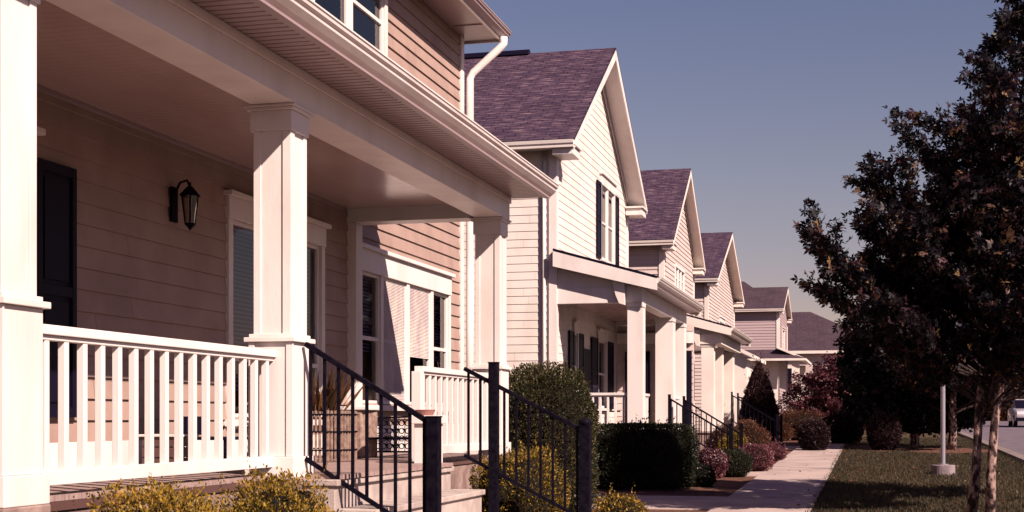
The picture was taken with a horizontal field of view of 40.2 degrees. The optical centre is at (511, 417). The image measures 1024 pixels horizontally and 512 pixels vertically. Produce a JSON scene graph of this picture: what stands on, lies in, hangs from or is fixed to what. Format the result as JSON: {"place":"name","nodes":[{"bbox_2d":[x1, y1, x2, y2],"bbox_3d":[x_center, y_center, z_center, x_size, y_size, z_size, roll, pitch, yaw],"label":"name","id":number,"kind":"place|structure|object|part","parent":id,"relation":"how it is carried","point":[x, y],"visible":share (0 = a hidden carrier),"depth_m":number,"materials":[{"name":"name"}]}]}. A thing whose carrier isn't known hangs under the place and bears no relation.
{"place":"outdoors","nodes":[
{"label":"outdoors","id":0,"kind":"place"},
{"bbox_2d":[138,434,198,463],"bbox_3d":[-2.873,0.280,11.728,0.380,0.280,0.340,0,0,14],"label":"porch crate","id":1,"kind":"object","parent":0,"point":[171,445],"visible":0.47,"depth_m":11.59,"materials":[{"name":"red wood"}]},
{"bbox_2d":[183,416,247,458],"bbox_3d":[-2.671,0.215,12.657,0.500,0.450,0.580,0,0,14],"label":"porch chair","id":2,"kind":"object","parent":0,"point":[185,424],"visible":0.13,"depth_m":12.55,"materials":[{"name":"black paint"}]},
{"bbox_2d":[223,403,247,435],"bbox_3d":[-2.090,0.118,11.889,0.640,0.645,0.631,0,0,14],"label":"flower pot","id":3,"kind":"object","parent":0,"point":[238,426],"visible":0.02,"depth_m":11.79,"materials":[{"name":"ceramic"}]},
{"bbox_2d":[592,495,726,509],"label":"garden path","id":4,"kind":"structure","parent":0,"point":[684,502],"depth_m":23.11,"materials":[{"name":"concrete"}]},
{"bbox_2d":[464,0,1023,327],"label":"sky","id":5,"kind":"structure","parent":0,"point":[767,104],"materials":[{"name":"blue"}]},
{"bbox_2d":[708,443,844,511],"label":"sidewalk","id":6,"kind":"structure","parent":0,"point":[783,489],"depth_m":26.86,"materials":[{"name":"concrete"}]},
{"bbox_2d":[805,428,1023,511],"bbox_3d":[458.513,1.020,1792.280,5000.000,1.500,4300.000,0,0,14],"label":"lawn","id":7,"kind":"structure","parent":0,"point":[921,436],"depth_m":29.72,"materials":[{"name":"plant"}]},
{"bbox_2d":[0,0,591,511],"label":"townhouse","id":8,"kind":"structure","parent":7,"relation":"on","point":[216,214],"depth_m":11.61,"materials":[{"name":"beige wood"}]},
{"bbox_2d":[37,126,45,135],"bbox_3d":[-3.833,-2.086,10.064,0.125,0.269,1.500,0,0,14],"label":"window","id":9,"kind":"structure","parent":8,"relation":"in","point":[40,131],"depth_m":10.73,"materials":[{"name":"white paint"}]},
{"bbox_2d":[223,189,331,426],"bbox_3d":[-2.574,-1.090,15.238,0.250,2.360,2.650,0,0,14],"label":"window","id":10,"kind":"structure","parent":8,"relation":"in","point":[240,206],"depth_m":14.71,"materials":[{"name":"white paint"}]},
{"bbox_2d":[312,365,363,461],"bbox_3d":[-1.952,-0.063,14.132,1.062,0.986,1.039,0,0,14],"label":"planter","id":11,"kind":"object","parent":8,"relation":"on","point":[345,421],"visible":0.43,"depth_m":13.84,"materials":[{"name":"beige stone"}]},
{"bbox_2d":[313,0,387,55],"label":"window","id":12,"kind":"structure","parent":8,"relation":"in","point":[382,20],"depth_m":18.37,"materials":[{"name":"white paint"}]},
{"bbox_2d":[329,406,378,457],"bbox_3d":[-1.759,0.159,15.314,0.520,0.558,0.440,0,0,14],"label":"side table","id":13,"kind":"object","parent":8,"relation":"on","point":[360,410],"visible":0.3,"depth_m":15.13,"materials":[{"name":"white paint"}]},
{"bbox_2d":[369,416,407,452],"bbox_3d":[-1.273,0.205,15.340,0.652,0.470,0.431,0,0,14],"label":"iron bench","id":14,"kind":"object","parent":8,"relation":"on","point":[400,438],"visible":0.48,"depth_m":15.54,"materials":[{"name":"black metal"}]},
{"bbox_2d":[362,242,455,411],"bbox_3d":[-1.484,-1.140,19.496,0.250,2.100,4.060,0,0,14],"label":"window","id":15,"kind":"structure","parent":8,"relation":"in","point":[404,312],"depth_m":19.24,"materials":[{"name":"white paint"}]},
{"bbox_2d":[412,415,446,463],"bbox_3d":[-0.802,0.210,13.448,0.280,0.460,0.280,0,0,14],"label":"pedestal","id":16,"kind":"object","parent":8,"relation":"on","point":[418,440],"visible":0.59,"depth_m":13.36,"materials":[{"name":"white paint"}]},
{"bbox_2d":[416,410,434,414],"bbox_3d":[-0.831,-0.048,13.456,0.199,0.055,0.199,0,0,14],"label":"clay saucer","id":17,"kind":"object","parent":16,"relation":"on","point":[426,412],"visible":0.74,"depth_m":13.38,"materials":[{"name":"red ceramic"}]},
{"bbox_2d":[464,48,742,452],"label":"townhouse","id":18,"kind":"structure","parent":7,"relation":"on","point":[600,313],"depth_m":31.69,"materials":[{"name":"beige wood"}]},
{"bbox_2d":[572,320,581,390],"bbox_3d":[1.439,-1.275,31.548,0.160,1.790,0.620,0,0,14],"label":"window","id":19,"kind":"structure","parent":18,"relation":"in","point":[576,324],"depth_m":31.71,"materials":[{"name":"white paint"}]},
{"bbox_2d":[584,348,590,392],"bbox_3d":[1.756,-0.480,32.747,0.030,2.240,0.880,0,0,14],"label":"front door","id":20,"kind":"structure","parent":18,"relation":"in","point":[587,353],"depth_m":32.72,"materials":[{"name":"black paint"}]},
{"bbox_2d":[596,328,609,410],"bbox_3d":[2.190,-1.165,34.664,0.250,2.010,1.350,0,0,14],"label":"window","id":21,"kind":"structure","parent":18,"relation":"in","point":[602,334],"depth_m":35.14,"materials":[{"name":"white paint"}]},
{"bbox_2d":[591,385,619,422],"bbox_3d":[2.097,-0.035,31.023,0.575,1.370,0.610,0,0,14],"label":"porch chair","id":22,"kind":"object","parent":18,"relation":"on","point":[594,388],"visible":0.27,"depth_m":31.10,"materials":[{"name":"black paint"}]},
{"bbox_2d":[599,172,617,263],"bbox_3d":[2.375,-4.950,35.390,0.250,2.180,2.050,0,0,14],"label":"window","id":23,"kind":"structure","parent":18,"relation":"in","point":[609,186],"depth_m":35.33,"materials":[{"name":"white paint"}]},
{"bbox_2d":[625,351,649,422],"bbox_3d":[3.270,-0.540,36.487,0.650,2.360,0.038,0,0,14],"label":"door panel","id":24,"kind":"structure","parent":18,"relation":"in","point":[647,353],"depth_m":36.41,"materials":[{"name":"black paint"}]},
{"bbox_2d":[686,351,691,439],"bbox_3d":[4.476,-0.540,36.178,0.340,2.360,0.038,0,0,14],"label":"door panel","id":25,"kind":"structure","parent":18,"relation":"in","point":[688,353],"depth_m":36.13,"materials":[{"name":"black paint"}]},
{"bbox_2d":[592,440,799,511],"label":"garden bed","id":26,"kind":"object","parent":7,"relation":"on","point":[723,486],"depth_m":26.05,"materials":[{"name":"brown soil"}]},
{"bbox_2d":[52,473,243,511],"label":"golden shrub","id":27,"kind":"object","parent":26,"relation":"on","point":[178,503],"visible":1,"depth_m":7.68,"materials":[{"name":"yellow plant"}]},
{"bbox_2d":[205,475,261,511],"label":"golden shrub","id":28,"kind":"object","parent":26,"relation":"on","point":[223,504],"visible":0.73,"depth_m":8.88,"materials":[{"name":"yellow plant"}]},
{"bbox_2d":[214,457,341,511],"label":"golden shrub","id":29,"kind":"object","parent":26,"relation":"on","point":[278,495],"visible":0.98,"depth_m":9.20,"materials":[{"name":"yellow plant"}]},
{"bbox_2d":[468,433,572,511],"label":"golden shrub","id":30,"kind":"object","parent":26,"relation":"on","point":[513,497],"visible":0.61,"depth_m":14.38,"materials":[{"name":"yellow plant"}]},
{"bbox_2d":[509,358,601,511],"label":"boxwood","id":31,"kind":"object","parent":26,"relation":"on","point":[556,393],"visible":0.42,"depth_m":18.42,"materials":[{"name":"green plant"}]},
{"bbox_2d":[592,482,651,511],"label":"golden shrub","id":32,"kind":"object","parent":26,"relation":"on","point":[617,502],"visible":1,"depth_m":15.62,"materials":[{"name":"yellow plant"}]},
{"bbox_2d":[593,410,699,490],"bbox_3d":[2.493,0.692,27.121,2.278,1.733,2.213,0,0,14],"label":"hedge","id":33,"kind":"object","parent":26,"relation":"on","point":[653,456],"visible":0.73,"depth_m":26.29,"materials":[{"name":"green plant"}]},
{"bbox_2d":[687,461,716,486],"bbox_3d":[3.618,1.113,27.193,0.721,0.603,0.732,0,0,43],"label":"bedding shrub","id":34,"kind":"object","parent":26,"relation":"on","point":[705,475],"visible":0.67,"depth_m":26.98,"materials":[{"name":"green plant"}]},
{"bbox_2d":[696,445,730,478],"bbox_3d":[4.304,0.949,30.013,0.784,0.842,0.778,0,0,14],"label":"bedding shrub","id":35,"kind":"object","parent":26,"relation":"on","point":[717,458],"visible":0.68,"depth_m":29.80,"materials":[{"name":"pink plant"}]},
{"bbox_2d":[705,419,738,448],"bbox_3d":[5.424,0.651,36.002,0.973,1.254,1.052,0,0,14],"label":"bedding shrub","id":36,"kind":"object","parent":26,"relation":"on","point":[718,436],"visible":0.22,"depth_m":35.80,"materials":[{"name":"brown plant"}]},
{"bbox_2d":[717,429,749,449],"bbox_3d":[5.373,0.796,33.985,0.897,1.044,0.838,0,0,14],"label":"bedding shrub","id":37,"kind":"object","parent":26,"relation":"on","point":[734,441],"visible":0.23,"depth_m":33.81,"materials":[{"name":"yellow plant"}]},
{"bbox_2d":[722,446,754,476],"bbox_3d":[4.816,0.970,30.487,0.916,0.781,0.853,0,0,14],"label":"bedding shrub","id":38,"kind":"object","parent":26,"relation":"on","point":[740,462],"visible":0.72,"depth_m":30.22,"materials":[{"name":"green plant"}]},
{"bbox_2d":[733,417,772,444],"bbox_3d":[6.380,0.615,38.023,1.369,1.279,1.354,0,0,14],"label":"bedding shrub","id":39,"kind":"object","parent":26,"relation":"on","point":[754,433],"visible":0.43,"depth_m":37.67,"materials":[{"name":"brown plant"}]},
{"bbox_2d":[747,471,763,475],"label":"porch path","id":40,"kind":"structure","parent":26,"relation":"on","point":[754,473],"depth_m":31.45,"materials":[{"name":"concrete"}]},
{"bbox_2d":[739,441,775,470],"bbox_3d":[5.661,0.907,32.477,0.930,0.843,1.084,0,0,14],"label":"bedding shrub","id":41,"kind":"object","parent":26,"relation":"on","point":[763,456],"visible":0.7,"depth_m":32.21,"materials":[{"name":"pink plant"}]},
{"bbox_2d":[739,352,779,441],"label":"cone evergreen","id":42,"kind":"object","parent":26,"relation":"on","point":[759,392],"visible":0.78,"depth_m":49.61,"materials":[{"name":"green plant"}]},
{"bbox_2d":[765,436,787,460],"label":"bedding shrub","id":43,"kind":"object","parent":26,"relation":"on","point":[778,449],"visible":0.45,"depth_m":37.56,"materials":[{"name":"pink plant"}]},
{"bbox_2d":[771,420,795,440],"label":"bedding shrub","id":44,"kind":"object","parent":26,"relation":"on","point":[788,433],"visible":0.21,"depth_m":54.39,"materials":[{"name":"brown plant"}]},
{"bbox_2d":[785,446,798,448],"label":"porch path","id":45,"kind":"structure","parent":26,"relation":"on","point":[790,447],"depth_m":47.28,"materials":[{"name":"concrete"}]},
{"bbox_2d":[776,371,816,413],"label":"purple plum tree","id":46,"kind":"object","parent":26,"relation":"on","point":[796,390],"visible":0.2,"depth_m":59.88,"materials":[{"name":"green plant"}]},
{"bbox_2d":[779,404,823,439],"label":"bedding shrub","id":47,"kind":"object","parent":26,"relation":"on","point":[788,415],"visible":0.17,"depth_m":55.32,"materials":[{"name":"orange plant"}]},
{"bbox_2d":[794,407,834,450],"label":"round shrub","id":48,"kind":"object","parent":26,"relation":"on","point":[814,434],"visible":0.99,"depth_m":44.31,"materials":[{"name":"brown plant"}]},
{"bbox_2d":[629,168,782,449],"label":"townhouse","id":49,"kind":"structure","parent":7,"relation":"on","point":[665,241],"depth_m":47.95,"materials":[{"name":"beige wood"}]},
{"bbox_2d":[674,264,684,291],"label":"window","id":50,"kind":"structure","parent":49,"relation":"in","point":[679,277],"depth_m":50.22,"materials":[{"name":"white paint"}]},
{"bbox_2d":[695,232,765,428],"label":"townhouse","id":51,"kind":"structure","parent":7,"relation":"on","point":[719,296],"depth_m":61.97,"materials":[{"name":"beige"}]},
{"bbox_2d":[719,316,725,323],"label":"window","id":52,"kind":"structure","parent":51,"relation":"in","point":[721,319],"depth_m":64.85,"materials":[{"name":"white paint"}]},
{"bbox_2d":[741,281,752,287],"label":"townhouse","id":53,"kind":"structure","parent":7,"relation":"on","point":[744,284],"depth_m":89.90,"materials":[{"name":"purple"}]},
{"bbox_2d":[735,287,812,411],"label":"townhouse","id":54,"kind":"structure","parent":7,"relation":"on","point":[763,318],"depth_m":78.54,"materials":[{"name":"beige wood"}]},
{"bbox_2d":[782,327,785,348],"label":"window","id":55,"kind":"structure","parent":54,"relation":"in","point":[783,329],"depth_m":82.96,"materials":[{"name":"white glass"}]},
{"bbox_2d":[788,312,851,397],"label":"townhouse","id":56,"kind":"structure","parent":7,"relation":"on","point":[811,337],"depth_m":103.85,"materials":[{"name":"beige"}]},
{"bbox_2d":[788,367,791,391],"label":"window","id":57,"kind":"structure","parent":56,"relation":"in","point":[789,368],"depth_m":102.57,"materials":[{"name":"glass"}]},
{"bbox_2d":[789,351,865,429],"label":"purple plum tree","id":58,"kind":"object","parent":7,"relation":"on","point":[823,388],"visible":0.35,"depth_m":57.37,"materials":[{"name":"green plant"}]},
{"bbox_2d":[821,405,864,443],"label":"round shrub","id":59,"kind":"object","parent":7,"relation":"on","point":[844,428],"visible":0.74,"depth_m":50.50,"materials":[{"name":"green plant"}]},
{"bbox_2d":[849,445,910,451],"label":"mulch patch","id":60,"kind":"object","parent":7,"relation":"on","point":[864,447],"visible":0.54,"depth_m":47.16,"materials":[{"name":"brown soil"}]},
{"bbox_2d":[862,402,903,449],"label":"round shrub","id":61,"kind":"object","parent":60,"relation":"on","point":[884,430],"visible":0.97,"depth_m":44.66,"materials":[{"name":"red plant"}]},
{"bbox_2d":[774,444,1020,511],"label":"fallen leaves","id":62,"kind":"object","parent":7,"relation":"on","point":[844,509],"visible":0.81,"depth_m":30.28,"materials":[{"name":"black"}]},
{"bbox_2d":[790,0,1023,511],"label":"maple tree","id":63,"kind":"object","parent":7,"relation":"on","point":[928,242],"visible":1,"depth_m":19.70,"materials":[{"name":"green plant"}]},
{"bbox_2d":[829,288,990,448],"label":"evergreen tree","id":64,"kind":"object","parent":7,"relation":"on","point":[923,418],"visible":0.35,"depth_m":45.96,"materials":[{"name":"green plant"}]},
{"bbox_2d":[838,258,1023,449],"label":"maple tree","id":65,"kind":"object","parent":7,"relation":"on","point":[904,376],"visible":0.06,"depth_m":44.72,"materials":[{"name":"green plant"}]},
{"bbox_2d":[931,308,954,475],"bbox_3d":[9.544,-0.913,31.000,0.517,4.495,0.517,0,0,14],"label":"steel pole","id":66,"kind":"object","parent":7,"relation":"on","point":[943,468],"visible":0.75,"depth_m":30.95,"materials":[{"name":"metal"}]},
{"bbox_2d":[908,447,987,453],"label":"mulch patch","id":67,"kind":"object","parent":7,"relation":"on","point":[936,450],"visible":0.56,"depth_m":44.35,"materials":[{"name":"brown soil"}]},
{"bbox_2d":[950,175,1010,327],"bbox_3d":[9.543,-1.869,22.760,4.580,6.774,4.198,0,0,-22],"label":"maple tree","id":68,"kind":"object","parent":7,"relation":"on","point":[981,245],"depth_m":23.49,"materials":[{"name":"green plant"}]},
{"bbox_2d":[958,431,1023,461],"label":"kerb","id":69,"kind":"structure","parent":7,"relation":"on","point":[1015,455],"depth_m":43.08,"materials":[{"name":"concrete"}]},
{"bbox_2d":[983,385,1022,420],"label":"roadside bush","id":70,"kind":"object","parent":7,"relation":"on","point":[1003,414],"visible":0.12,"depth_m":96.69,"materials":[{"name":"green plant"}]},
{"bbox_2d":[961,420,1023,454],"bbox_3d":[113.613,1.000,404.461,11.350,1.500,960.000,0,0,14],"label":"street","id":71,"kind":"structure","parent":0,"point":[1011,438],"depth_m":62.44,"materials":[{"name":"grey asphalt"}]},
{"bbox_2d":[1008,399,1023,426],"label":"parked car","id":72,"kind":"object","parent":71,"relation":"on","point":[1015,412],"visible":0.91,"depth_m":77.14,"materials":[{"name":"silver metal"}]},
{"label":"windows","id":73,"kind":"part","parent":72,"relation":"part of","materials":[{"name":"glass"}]}
]}

